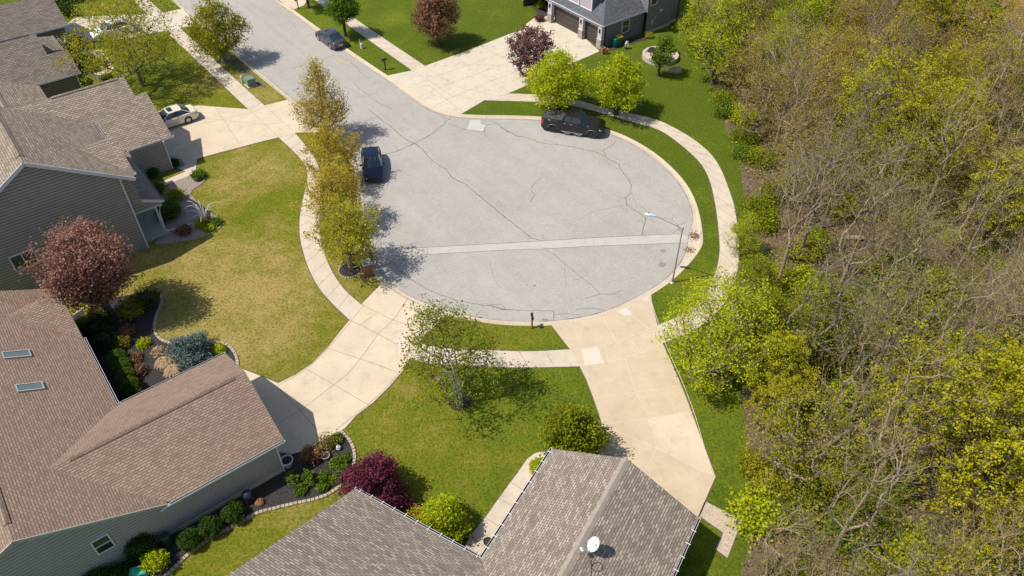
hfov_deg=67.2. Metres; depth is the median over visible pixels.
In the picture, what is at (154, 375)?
planting bed
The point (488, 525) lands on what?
path
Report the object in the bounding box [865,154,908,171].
understory bush
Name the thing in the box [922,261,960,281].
understory bush
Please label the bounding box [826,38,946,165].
maple tree
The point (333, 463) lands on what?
perennial
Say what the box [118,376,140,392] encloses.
boxwood
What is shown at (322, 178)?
street tree
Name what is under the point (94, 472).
house
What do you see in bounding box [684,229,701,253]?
dead leaves
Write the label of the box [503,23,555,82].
tree
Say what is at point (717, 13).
woodland tree
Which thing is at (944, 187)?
understory bush
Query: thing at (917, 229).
woodland tree
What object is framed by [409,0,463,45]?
tree
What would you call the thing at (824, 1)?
woodland tree
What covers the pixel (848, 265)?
woodland tree
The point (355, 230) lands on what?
street tree
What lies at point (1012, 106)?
woodland tree
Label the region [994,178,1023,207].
understory bush
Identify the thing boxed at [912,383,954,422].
understory bush
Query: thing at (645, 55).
raised planter
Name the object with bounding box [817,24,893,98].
woodland tree
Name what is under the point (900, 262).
understory bush
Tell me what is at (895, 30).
woodland tree
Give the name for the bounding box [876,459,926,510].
understory bush
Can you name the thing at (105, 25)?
car
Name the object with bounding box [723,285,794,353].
woodland tree
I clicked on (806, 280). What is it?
understory bush
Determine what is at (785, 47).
woodland tree
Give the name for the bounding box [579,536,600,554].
satellite dish
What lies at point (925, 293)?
understory bush
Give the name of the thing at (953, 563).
woodland tree
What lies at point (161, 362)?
ornamental grass
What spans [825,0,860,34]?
woodland tree
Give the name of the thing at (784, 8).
woodland tree
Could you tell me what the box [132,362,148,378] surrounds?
bed shrub
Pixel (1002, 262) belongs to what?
understory bush
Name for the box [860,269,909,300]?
understory bush
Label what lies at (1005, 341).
understory bush
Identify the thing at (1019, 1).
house
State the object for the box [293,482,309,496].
perennial
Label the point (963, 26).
woodland tree
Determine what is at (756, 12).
woodland tree
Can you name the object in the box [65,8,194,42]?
driveway
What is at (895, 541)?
understory bush
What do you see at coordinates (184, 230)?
garden shrub
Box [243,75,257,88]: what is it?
transformer box
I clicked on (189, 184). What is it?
planting bed
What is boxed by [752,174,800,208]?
understory bush
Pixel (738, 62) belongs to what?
understory bush
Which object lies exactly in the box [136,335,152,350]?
bed shrub
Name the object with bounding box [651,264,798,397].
tree
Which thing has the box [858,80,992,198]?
maple tree
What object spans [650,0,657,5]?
window
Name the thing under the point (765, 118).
understory bush
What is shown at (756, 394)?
maple tree
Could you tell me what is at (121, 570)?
shrub
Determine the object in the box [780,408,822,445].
understory bush
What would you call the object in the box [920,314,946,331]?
understory bush
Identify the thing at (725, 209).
sidewalk
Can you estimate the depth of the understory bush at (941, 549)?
41.15 m
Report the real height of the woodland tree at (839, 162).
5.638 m
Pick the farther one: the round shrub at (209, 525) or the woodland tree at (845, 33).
the woodland tree at (845, 33)
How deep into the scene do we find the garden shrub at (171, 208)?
62.57 m
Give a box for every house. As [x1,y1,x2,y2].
[0,0,81,97]
[0,76,189,290]
[0,289,285,575]
[227,447,700,575]
[523,0,679,49]
[966,0,1023,49]
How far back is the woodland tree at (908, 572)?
31.25 m
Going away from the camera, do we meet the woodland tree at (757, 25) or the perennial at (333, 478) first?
the perennial at (333, 478)
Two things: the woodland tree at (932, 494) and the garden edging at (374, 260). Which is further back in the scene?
the garden edging at (374, 260)
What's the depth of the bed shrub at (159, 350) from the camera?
52.07 m
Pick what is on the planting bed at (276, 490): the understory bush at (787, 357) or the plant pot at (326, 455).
the plant pot at (326, 455)
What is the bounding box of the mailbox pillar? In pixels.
[360,258,373,277]
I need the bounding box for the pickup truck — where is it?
[541,107,605,138]
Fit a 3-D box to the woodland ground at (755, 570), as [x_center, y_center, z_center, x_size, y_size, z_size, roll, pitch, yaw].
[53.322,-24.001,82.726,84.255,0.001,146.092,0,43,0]
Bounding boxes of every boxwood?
[106,348,127,365]
[110,357,132,373]
[114,365,137,383]
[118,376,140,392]
[120,388,142,400]
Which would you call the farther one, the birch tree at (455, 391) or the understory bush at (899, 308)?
the understory bush at (899, 308)
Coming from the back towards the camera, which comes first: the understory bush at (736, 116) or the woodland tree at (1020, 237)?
the understory bush at (736, 116)
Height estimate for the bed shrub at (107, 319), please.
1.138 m
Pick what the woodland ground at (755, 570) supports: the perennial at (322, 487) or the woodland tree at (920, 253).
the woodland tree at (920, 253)
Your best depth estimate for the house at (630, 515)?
38.21 m
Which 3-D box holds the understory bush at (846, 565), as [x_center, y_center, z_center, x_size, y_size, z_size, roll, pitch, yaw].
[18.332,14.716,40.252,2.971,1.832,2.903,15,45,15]
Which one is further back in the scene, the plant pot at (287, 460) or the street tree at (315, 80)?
the street tree at (315, 80)
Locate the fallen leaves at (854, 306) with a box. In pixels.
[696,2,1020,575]
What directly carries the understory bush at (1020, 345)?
on the woodland ground at (755, 570)
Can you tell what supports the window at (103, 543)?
in the house at (94, 472)
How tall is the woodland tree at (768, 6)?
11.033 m
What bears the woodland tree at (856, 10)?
on the woodland ground at (755, 570)
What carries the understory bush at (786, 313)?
on the woodland ground at (755, 570)
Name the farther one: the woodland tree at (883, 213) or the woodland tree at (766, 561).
the woodland tree at (883, 213)
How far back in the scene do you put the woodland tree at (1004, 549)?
35.16 m
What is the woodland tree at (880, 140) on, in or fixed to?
on the woodland ground at (755, 570)
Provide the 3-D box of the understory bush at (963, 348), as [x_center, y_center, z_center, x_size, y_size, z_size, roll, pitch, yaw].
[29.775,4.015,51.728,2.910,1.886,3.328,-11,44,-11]
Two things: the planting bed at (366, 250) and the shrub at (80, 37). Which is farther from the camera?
the shrub at (80, 37)
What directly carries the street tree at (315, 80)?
on the lawn at (242, 282)
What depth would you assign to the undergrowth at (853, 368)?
53.80 m
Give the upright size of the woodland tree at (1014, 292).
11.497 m
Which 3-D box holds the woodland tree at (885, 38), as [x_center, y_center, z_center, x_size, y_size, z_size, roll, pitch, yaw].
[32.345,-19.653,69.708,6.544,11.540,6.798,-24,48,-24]
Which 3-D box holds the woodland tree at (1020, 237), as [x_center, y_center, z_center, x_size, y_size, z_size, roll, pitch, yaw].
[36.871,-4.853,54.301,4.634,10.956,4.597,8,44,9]
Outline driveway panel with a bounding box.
[647,412,711,473]
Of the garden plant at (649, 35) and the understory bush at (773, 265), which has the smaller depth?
the understory bush at (773, 265)
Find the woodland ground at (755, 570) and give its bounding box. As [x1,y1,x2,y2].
[692,0,1023,575]
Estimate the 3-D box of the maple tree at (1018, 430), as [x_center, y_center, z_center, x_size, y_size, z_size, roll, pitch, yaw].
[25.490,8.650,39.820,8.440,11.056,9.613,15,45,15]
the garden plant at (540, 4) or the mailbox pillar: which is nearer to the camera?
the mailbox pillar
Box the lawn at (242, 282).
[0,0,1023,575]
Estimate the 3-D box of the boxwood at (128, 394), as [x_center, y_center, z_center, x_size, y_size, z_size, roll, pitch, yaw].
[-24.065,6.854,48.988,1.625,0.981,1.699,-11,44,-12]
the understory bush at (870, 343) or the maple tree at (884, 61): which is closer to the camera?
the understory bush at (870, 343)
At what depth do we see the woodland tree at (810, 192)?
54.09 m
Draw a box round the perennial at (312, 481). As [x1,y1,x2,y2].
[305,476,317,486]
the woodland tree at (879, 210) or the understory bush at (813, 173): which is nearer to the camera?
the woodland tree at (879, 210)
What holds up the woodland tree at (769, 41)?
on the woodland ground at (755, 570)
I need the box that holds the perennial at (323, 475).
[317,470,330,482]
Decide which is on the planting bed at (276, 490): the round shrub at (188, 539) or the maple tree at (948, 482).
the round shrub at (188, 539)
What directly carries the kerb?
on the road
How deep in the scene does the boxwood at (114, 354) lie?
51.04 m
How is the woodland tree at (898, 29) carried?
on the woodland ground at (755, 570)
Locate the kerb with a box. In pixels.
[172,0,702,325]
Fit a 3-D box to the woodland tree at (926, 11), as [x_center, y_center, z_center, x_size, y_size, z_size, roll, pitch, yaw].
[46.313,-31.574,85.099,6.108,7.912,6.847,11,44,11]
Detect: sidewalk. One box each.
[135,0,360,319]
[315,0,739,343]
[410,344,579,367]
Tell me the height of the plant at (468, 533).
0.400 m
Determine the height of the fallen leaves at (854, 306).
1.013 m
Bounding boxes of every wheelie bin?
[611,36,619,47]
[615,34,622,44]
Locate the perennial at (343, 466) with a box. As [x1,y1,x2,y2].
[335,463,348,475]
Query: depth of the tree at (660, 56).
78.66 m
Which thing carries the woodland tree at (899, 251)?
on the woodland ground at (755, 570)
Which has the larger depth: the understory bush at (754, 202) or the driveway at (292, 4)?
the driveway at (292, 4)
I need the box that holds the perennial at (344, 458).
[336,451,350,463]
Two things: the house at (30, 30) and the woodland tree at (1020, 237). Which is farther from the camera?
the house at (30, 30)
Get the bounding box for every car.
[89,17,133,39]
[158,104,198,127]
[315,28,346,48]
[360,146,384,181]
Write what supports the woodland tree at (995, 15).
on the woodland ground at (755, 570)
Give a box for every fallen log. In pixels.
[823,429,850,446]
[844,235,877,241]
[940,505,965,511]
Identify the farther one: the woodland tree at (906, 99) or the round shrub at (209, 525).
the woodland tree at (906, 99)
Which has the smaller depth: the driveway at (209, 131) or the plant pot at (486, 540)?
the plant pot at (486, 540)
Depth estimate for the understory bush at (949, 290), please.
55.40 m
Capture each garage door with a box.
[555,5,578,33]
[586,21,597,43]
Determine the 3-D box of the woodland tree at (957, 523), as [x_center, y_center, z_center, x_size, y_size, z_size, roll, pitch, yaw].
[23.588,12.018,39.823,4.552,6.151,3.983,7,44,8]
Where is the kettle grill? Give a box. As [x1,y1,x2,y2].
[241,489,254,505]
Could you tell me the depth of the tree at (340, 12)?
84.85 m
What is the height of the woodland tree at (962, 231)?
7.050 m
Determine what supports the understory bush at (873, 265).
on the woodland ground at (755, 570)
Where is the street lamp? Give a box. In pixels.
[644,212,683,283]
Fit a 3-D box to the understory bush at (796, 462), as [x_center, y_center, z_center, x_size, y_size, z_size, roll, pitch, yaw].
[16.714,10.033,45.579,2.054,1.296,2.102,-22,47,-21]
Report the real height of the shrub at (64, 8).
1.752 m
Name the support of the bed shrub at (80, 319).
on the planting bed at (154, 375)
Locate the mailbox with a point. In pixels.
(532, 317)
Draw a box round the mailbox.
[531,312,533,328]
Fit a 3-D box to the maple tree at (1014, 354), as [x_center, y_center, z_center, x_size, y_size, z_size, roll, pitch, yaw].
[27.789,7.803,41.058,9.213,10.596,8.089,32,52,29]
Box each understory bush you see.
[700,40,721,53]
[709,87,741,104]
[712,96,740,118]
[720,481,788,544]
[723,123,764,145]
[725,99,760,125]
[726,141,755,163]
[726,359,763,390]
[729,58,747,70]
[734,189,778,218]
[734,446,775,477]
[735,250,770,273]
[735,309,792,343]
[740,144,781,171]
[741,203,781,238]
[741,464,798,506]
[743,277,787,297]
[745,343,799,374]
[748,254,793,290]
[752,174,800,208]
[755,110,771,123]
[755,479,829,549]
[758,292,802,327]
[760,373,811,412]
[774,263,805,293]
[774,443,811,473]
[776,558,826,575]
[777,137,805,160]
[780,234,825,265]
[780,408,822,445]
[784,468,830,511]
[787,266,837,305]
[790,341,821,364]
[794,300,844,337]
[795,261,822,276]
[796,371,837,417]
[799,224,834,250]
[800,161,830,185]
[814,401,857,434]
[815,342,858,378]
[815,458,863,500]
[818,506,892,562]
[819,445,870,481]
[820,185,861,220]
[822,366,878,413]
[828,169,854,187]
[831,330,874,371]
[833,542,892,575]
[847,304,875,328]
[854,253,889,274]
[857,334,879,354]
[857,444,904,482]
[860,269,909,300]
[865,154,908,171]
[871,168,916,190]
[871,322,891,340]
[873,512,937,572]
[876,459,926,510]
[877,203,915,233]
[880,298,914,325]
[883,184,916,204]
[887,246,929,274]
[893,345,928,367]
[898,268,937,299]
[900,207,945,242]
[901,189,947,218]
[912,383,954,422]
[913,562,951,575]
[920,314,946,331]
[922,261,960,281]
[927,273,973,309]
[928,172,956,198]
[932,209,955,228]
[932,334,977,367]
[932,534,965,567]
[936,225,968,247]
[943,200,969,215]
[951,167,984,189]
[951,500,1003,535]
[955,238,998,265]
[960,264,991,286]
[967,198,1010,226]
[969,326,1018,364]
[992,254,1023,277]
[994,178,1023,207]
[1000,331,1023,348]
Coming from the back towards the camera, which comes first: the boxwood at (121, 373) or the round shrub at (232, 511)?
the boxwood at (121, 373)
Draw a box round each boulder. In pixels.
[648,47,655,52]
[665,66,682,73]
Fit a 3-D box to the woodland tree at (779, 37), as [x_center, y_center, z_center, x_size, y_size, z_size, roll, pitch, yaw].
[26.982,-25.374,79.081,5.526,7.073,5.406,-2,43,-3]
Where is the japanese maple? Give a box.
[335,448,420,513]
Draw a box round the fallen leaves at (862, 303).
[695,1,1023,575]
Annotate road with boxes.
[176,0,692,321]
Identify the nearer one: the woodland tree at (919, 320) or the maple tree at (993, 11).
the woodland tree at (919, 320)
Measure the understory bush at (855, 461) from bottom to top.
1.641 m
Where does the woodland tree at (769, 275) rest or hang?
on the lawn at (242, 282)
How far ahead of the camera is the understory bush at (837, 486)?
44.03 m
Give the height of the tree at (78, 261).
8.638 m
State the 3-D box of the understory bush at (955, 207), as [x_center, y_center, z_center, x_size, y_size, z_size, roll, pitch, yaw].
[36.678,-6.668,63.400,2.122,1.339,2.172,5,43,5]
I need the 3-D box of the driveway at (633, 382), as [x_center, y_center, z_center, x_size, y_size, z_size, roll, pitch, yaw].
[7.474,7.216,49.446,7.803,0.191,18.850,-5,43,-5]
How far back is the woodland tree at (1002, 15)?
72.04 m
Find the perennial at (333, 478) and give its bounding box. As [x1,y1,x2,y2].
[328,471,340,485]
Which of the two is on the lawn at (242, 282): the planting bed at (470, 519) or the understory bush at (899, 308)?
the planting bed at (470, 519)
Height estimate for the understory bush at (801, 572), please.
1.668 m
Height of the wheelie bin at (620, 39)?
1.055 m
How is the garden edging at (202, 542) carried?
on the lawn at (242, 282)
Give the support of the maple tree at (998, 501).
on the woodland ground at (755, 570)
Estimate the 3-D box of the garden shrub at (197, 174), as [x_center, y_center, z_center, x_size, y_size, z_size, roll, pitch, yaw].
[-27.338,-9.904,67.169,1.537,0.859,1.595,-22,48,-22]
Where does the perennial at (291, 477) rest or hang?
on the planting bed at (276, 490)
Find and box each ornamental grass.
[153,356,170,369]
[163,364,180,377]
[168,353,179,363]
[255,497,264,505]
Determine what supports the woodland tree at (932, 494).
on the woodland ground at (755, 570)
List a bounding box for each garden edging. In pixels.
[153,294,238,364]
[164,430,355,575]
[338,262,361,277]
[369,247,376,266]
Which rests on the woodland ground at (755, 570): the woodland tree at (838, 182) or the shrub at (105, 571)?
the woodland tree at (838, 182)
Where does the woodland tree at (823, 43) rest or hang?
on the woodland ground at (755, 570)
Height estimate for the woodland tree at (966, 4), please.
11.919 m
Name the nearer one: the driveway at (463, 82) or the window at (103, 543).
the window at (103, 543)
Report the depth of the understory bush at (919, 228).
60.99 m
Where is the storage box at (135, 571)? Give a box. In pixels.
[129,565,147,575]
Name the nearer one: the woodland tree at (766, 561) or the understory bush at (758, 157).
the woodland tree at (766, 561)
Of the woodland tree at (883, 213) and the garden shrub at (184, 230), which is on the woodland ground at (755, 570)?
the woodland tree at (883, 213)
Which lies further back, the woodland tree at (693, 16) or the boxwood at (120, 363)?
the woodland tree at (693, 16)
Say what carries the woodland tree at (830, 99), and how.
on the woodland ground at (755, 570)
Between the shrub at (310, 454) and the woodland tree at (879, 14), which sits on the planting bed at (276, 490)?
the shrub at (310, 454)
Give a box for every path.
[94,49,113,74]
[159,159,197,185]
[464,451,544,554]
[700,501,743,557]
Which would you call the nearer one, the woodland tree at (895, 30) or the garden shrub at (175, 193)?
the garden shrub at (175, 193)
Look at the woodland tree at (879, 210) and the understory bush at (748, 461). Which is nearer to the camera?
the understory bush at (748, 461)
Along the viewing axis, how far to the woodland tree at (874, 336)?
46.42 m
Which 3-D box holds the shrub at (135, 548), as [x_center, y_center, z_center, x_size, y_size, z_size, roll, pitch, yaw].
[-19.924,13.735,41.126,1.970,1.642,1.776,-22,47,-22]
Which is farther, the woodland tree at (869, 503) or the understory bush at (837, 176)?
the understory bush at (837, 176)
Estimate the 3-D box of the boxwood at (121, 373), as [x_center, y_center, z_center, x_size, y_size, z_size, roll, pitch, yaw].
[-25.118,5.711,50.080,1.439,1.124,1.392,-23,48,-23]
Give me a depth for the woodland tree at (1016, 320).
43.61 m
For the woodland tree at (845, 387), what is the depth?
41.69 m
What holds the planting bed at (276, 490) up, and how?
on the lawn at (242, 282)
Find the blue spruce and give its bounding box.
[156,327,214,371]
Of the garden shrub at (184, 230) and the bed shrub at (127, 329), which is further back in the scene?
the garden shrub at (184, 230)
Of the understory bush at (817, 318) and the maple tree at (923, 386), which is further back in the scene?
the understory bush at (817, 318)
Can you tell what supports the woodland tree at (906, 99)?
on the woodland ground at (755, 570)
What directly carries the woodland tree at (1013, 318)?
on the woodland ground at (755, 570)
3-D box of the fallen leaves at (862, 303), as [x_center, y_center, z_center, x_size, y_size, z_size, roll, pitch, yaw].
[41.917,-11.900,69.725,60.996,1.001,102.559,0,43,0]
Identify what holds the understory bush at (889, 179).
on the woodland ground at (755, 570)
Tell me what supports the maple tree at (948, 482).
on the woodland ground at (755, 570)
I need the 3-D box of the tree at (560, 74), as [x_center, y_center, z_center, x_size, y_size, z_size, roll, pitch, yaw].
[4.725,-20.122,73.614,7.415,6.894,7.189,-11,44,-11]
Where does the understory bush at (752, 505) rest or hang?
on the woodland ground at (755, 570)
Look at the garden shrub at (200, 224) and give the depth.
62.08 m
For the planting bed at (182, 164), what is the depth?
68.57 m
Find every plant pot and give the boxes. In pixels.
[281,455,292,468]
[321,452,329,459]
[483,537,490,545]
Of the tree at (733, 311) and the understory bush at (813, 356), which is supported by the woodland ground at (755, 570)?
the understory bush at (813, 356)
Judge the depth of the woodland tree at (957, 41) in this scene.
71.52 m
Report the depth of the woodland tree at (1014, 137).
59.22 m
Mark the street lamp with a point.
(672, 281)
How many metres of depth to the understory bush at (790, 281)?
56.39 m
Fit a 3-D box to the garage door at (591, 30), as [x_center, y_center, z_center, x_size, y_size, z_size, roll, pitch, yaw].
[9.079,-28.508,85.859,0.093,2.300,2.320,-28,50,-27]
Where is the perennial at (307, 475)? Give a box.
[300,468,315,481]
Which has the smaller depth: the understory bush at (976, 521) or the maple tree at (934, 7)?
the understory bush at (976, 521)
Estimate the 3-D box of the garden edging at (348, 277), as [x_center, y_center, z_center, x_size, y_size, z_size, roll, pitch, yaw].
[-12.310,-1.360,58.473,1.804,0.090,1.804,0,43,0]
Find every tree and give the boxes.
[13,214,145,320]
[51,0,193,86]
[179,0,253,62]
[288,52,351,139]
[290,158,364,226]
[297,113,366,184]
[299,193,385,269]
[322,0,363,36]
[396,293,507,414]
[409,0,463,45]
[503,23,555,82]
[522,46,596,111]
[533,398,614,455]
[586,51,648,115]
[649,34,677,76]
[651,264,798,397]
[672,0,727,54]
[683,0,760,84]
[698,0,752,37]
[702,0,772,66]
[706,0,767,51]
[713,29,786,103]
[718,209,766,256]
[722,252,785,303]
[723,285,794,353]
[726,11,777,83]
[731,61,793,140]
[737,377,874,504]
[739,0,777,51]
[741,18,812,100]
[741,482,840,575]
[742,368,814,431]
[743,0,814,111]
[743,327,820,402]
[746,0,778,28]
[752,6,801,67]
[752,100,851,206]
[756,0,838,86]
[757,0,811,29]
[757,114,872,282]
[759,24,850,141]
[760,22,831,153]
[761,51,845,176]
[762,267,875,371]
[763,0,812,49]
[763,0,840,43]
[766,150,822,231]
[766,529,882,575]
[773,33,843,113]
[776,95,891,259]
[780,0,843,60]
[780,207,915,377]
[781,79,849,160]
[789,20,850,101]
[806,55,857,118]
[806,75,862,131]
[807,20,861,88]
[807,313,903,454]
[812,389,955,567]
[813,0,869,63]
[814,512,966,575]
[816,108,877,228]
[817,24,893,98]
[818,117,874,172]
[822,116,949,301]
[823,0,877,49]
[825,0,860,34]
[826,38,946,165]
[830,62,915,138]
[830,473,909,544]
[834,57,914,193]
[838,0,895,50]
[838,9,922,117]
[840,254,967,422]
[841,0,877,23]
[841,141,939,271]
[841,271,929,380]
[843,256,979,375]
[845,123,938,219]
[850,515,1014,575]
[852,0,910,58]
[852,320,1023,509]
[853,176,948,333]
[854,119,925,189]
[857,0,910,68]
[857,4,941,98]
[857,317,1005,492]
[858,5,937,80]
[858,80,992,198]
[868,0,929,40]
[869,65,956,160]
[869,200,918,250]
[871,71,942,149]
[872,334,1001,465]
[875,0,918,39]
[882,16,941,117]
[888,177,976,306]
[891,184,959,266]
[892,0,981,57]
[899,41,995,128]
[899,296,955,344]
[901,378,1022,516]
[902,0,954,38]
[903,8,961,80]
[903,60,1022,233]
[904,44,971,117]
[904,485,1023,575]
[905,75,998,168]
[907,0,955,27]
[911,122,996,207]
[914,369,1023,542]
[918,234,1023,396]
[918,470,1017,559]
[921,31,997,92]
[922,224,987,302]
[926,323,1023,454]
[928,0,1003,70]
[928,243,1022,369]
[932,0,1021,58]
[935,130,1005,200]
[938,181,1004,259]
[938,556,1016,575]
[943,0,980,49]
[947,129,1023,283]
[952,342,1023,498]
[953,29,1023,129]
[953,496,1023,575]
[954,123,1023,224]
[954,145,1023,247]
[955,212,1023,329]
[959,4,1023,86]
[962,33,1023,121]
[963,5,1023,85]
[965,0,1023,49]
[966,0,1023,144]
[967,461,1023,558]
[969,243,1023,390]
[971,55,1023,152]
[972,83,1023,166]
[977,2,1023,62]
[979,226,1023,359]
[982,84,1018,157]
[995,270,1023,344]
[1004,178,1023,275]
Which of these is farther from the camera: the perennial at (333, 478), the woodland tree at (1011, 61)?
the woodland tree at (1011, 61)
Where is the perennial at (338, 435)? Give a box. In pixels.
[330,431,344,444]
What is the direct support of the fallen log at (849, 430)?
on the woodland ground at (755, 570)
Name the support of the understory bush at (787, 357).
on the woodland ground at (755, 570)
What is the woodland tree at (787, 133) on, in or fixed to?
on the woodland ground at (755, 570)
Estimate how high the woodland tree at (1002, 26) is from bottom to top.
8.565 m
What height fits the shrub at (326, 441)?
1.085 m
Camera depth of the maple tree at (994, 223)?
56.70 m
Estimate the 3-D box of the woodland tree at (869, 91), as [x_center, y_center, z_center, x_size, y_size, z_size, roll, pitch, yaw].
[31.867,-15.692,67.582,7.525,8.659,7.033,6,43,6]
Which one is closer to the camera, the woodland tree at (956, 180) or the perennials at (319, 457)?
the perennials at (319, 457)
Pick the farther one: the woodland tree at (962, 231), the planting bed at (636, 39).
the planting bed at (636, 39)
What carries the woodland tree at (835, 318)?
on the woodland ground at (755, 570)
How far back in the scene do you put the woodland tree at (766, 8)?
86.74 m
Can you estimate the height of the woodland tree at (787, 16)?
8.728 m
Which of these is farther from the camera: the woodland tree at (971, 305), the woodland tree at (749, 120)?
the woodland tree at (749, 120)
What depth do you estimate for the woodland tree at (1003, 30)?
74.58 m
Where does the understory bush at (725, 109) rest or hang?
on the woodland ground at (755, 570)
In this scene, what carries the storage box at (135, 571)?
on the planting bed at (276, 490)
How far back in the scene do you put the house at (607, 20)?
86.17 m
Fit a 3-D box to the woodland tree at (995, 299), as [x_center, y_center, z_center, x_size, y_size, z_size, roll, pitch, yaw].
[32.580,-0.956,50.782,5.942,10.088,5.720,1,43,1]
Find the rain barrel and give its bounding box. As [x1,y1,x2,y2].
[159,532,172,547]
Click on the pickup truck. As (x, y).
(577, 121)
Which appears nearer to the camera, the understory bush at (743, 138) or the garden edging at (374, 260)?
the garden edging at (374, 260)
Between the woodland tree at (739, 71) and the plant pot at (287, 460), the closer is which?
the plant pot at (287, 460)
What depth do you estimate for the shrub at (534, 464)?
44.89 m
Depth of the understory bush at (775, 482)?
43.72 m
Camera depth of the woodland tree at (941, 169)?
55.49 m
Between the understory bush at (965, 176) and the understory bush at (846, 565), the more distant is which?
the understory bush at (965, 176)
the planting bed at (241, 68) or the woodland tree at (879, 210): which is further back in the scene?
the planting bed at (241, 68)
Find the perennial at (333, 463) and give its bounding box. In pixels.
[328,457,341,469]
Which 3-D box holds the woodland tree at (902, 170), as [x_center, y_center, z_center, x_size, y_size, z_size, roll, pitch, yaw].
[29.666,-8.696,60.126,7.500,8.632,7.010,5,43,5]
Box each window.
[8,249,39,271]
[89,533,115,555]
[621,19,629,33]
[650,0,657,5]
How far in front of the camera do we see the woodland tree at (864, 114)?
59.84 m
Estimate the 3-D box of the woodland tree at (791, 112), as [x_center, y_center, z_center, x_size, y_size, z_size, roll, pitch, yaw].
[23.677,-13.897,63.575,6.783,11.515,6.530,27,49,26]
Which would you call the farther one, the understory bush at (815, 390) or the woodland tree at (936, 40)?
the woodland tree at (936, 40)
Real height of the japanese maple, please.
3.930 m
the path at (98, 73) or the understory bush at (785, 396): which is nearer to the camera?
the understory bush at (785, 396)
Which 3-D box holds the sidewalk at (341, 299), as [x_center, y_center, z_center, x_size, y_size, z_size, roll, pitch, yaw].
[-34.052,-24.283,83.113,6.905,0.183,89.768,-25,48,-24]
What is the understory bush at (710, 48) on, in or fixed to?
on the woodland ground at (755, 570)
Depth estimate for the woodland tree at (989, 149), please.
62.21 m
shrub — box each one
[58,0,81,15]
[68,31,83,49]
[71,53,91,67]
[74,315,89,329]
[81,563,113,575]
[83,305,102,318]
[86,324,120,352]
[90,312,115,326]
[108,561,132,575]
[111,332,131,348]
[115,296,146,321]
[117,323,138,337]
[120,532,157,566]
[127,350,143,364]
[129,287,162,312]
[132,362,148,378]
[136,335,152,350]
[138,547,170,575]
[146,167,160,176]
[147,345,167,357]
[152,180,167,193]
[152,198,182,220]
[162,187,186,200]
[170,157,181,168]
[174,223,191,237]
[175,526,202,553]
[185,199,213,226]
[189,168,206,181]
[193,219,207,228]
[196,513,224,539]
[202,223,216,232]
[209,217,223,226]
[210,341,227,355]
[219,499,245,524]
[297,443,322,465]
[316,429,339,452]
[401,503,421,521]
[417,490,473,542]
[529,457,542,475]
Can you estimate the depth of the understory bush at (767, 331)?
52.53 m
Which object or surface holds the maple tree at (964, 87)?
on the woodland ground at (755, 570)
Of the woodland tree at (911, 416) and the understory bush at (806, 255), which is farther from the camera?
the understory bush at (806, 255)
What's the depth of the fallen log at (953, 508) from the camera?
43.34 m
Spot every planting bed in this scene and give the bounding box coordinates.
[72,293,235,402]
[76,48,104,80]
[119,433,352,575]
[153,158,184,176]
[154,175,222,244]
[212,48,264,87]
[339,263,360,277]
[364,249,372,261]
[438,516,472,537]
[448,392,470,410]
[530,4,546,15]
[608,35,647,50]
[704,365,723,378]
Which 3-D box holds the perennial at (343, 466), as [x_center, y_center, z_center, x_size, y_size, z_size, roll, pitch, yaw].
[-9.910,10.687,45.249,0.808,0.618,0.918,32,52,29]
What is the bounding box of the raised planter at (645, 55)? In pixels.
[642,46,678,65]
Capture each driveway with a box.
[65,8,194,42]
[164,100,319,162]
[242,284,444,453]
[278,0,305,8]
[388,10,598,113]
[551,295,715,517]
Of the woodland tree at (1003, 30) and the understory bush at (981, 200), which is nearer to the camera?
the understory bush at (981, 200)
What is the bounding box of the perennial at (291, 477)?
[283,470,301,486]
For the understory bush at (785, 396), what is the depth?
48.59 m
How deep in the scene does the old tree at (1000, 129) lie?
67.09 m
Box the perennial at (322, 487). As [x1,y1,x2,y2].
[315,480,329,492]
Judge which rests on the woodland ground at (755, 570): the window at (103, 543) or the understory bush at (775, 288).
the understory bush at (775, 288)
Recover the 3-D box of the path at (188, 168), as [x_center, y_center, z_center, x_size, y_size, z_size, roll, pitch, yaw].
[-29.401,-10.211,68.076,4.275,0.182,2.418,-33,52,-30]
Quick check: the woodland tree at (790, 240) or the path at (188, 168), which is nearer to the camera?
the woodland tree at (790, 240)
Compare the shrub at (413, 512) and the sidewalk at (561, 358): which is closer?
the shrub at (413, 512)
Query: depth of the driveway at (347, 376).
50.73 m
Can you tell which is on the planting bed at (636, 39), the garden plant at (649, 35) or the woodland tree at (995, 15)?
the garden plant at (649, 35)
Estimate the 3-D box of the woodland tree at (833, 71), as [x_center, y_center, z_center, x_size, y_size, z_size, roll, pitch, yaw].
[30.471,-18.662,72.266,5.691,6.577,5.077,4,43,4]
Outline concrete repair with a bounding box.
[394,297,648,365]
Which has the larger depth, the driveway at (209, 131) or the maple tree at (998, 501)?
the driveway at (209, 131)
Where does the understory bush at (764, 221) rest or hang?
on the woodland ground at (755, 570)
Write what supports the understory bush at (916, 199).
on the woodland ground at (755, 570)
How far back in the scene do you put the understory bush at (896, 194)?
64.28 m
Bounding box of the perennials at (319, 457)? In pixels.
[317,451,323,459]
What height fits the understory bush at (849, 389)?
2.010 m
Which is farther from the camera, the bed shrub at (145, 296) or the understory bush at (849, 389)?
the bed shrub at (145, 296)
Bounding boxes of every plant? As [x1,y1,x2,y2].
[96,73,113,81]
[463,528,471,537]
[533,13,544,21]
[536,0,546,9]
[644,32,653,38]

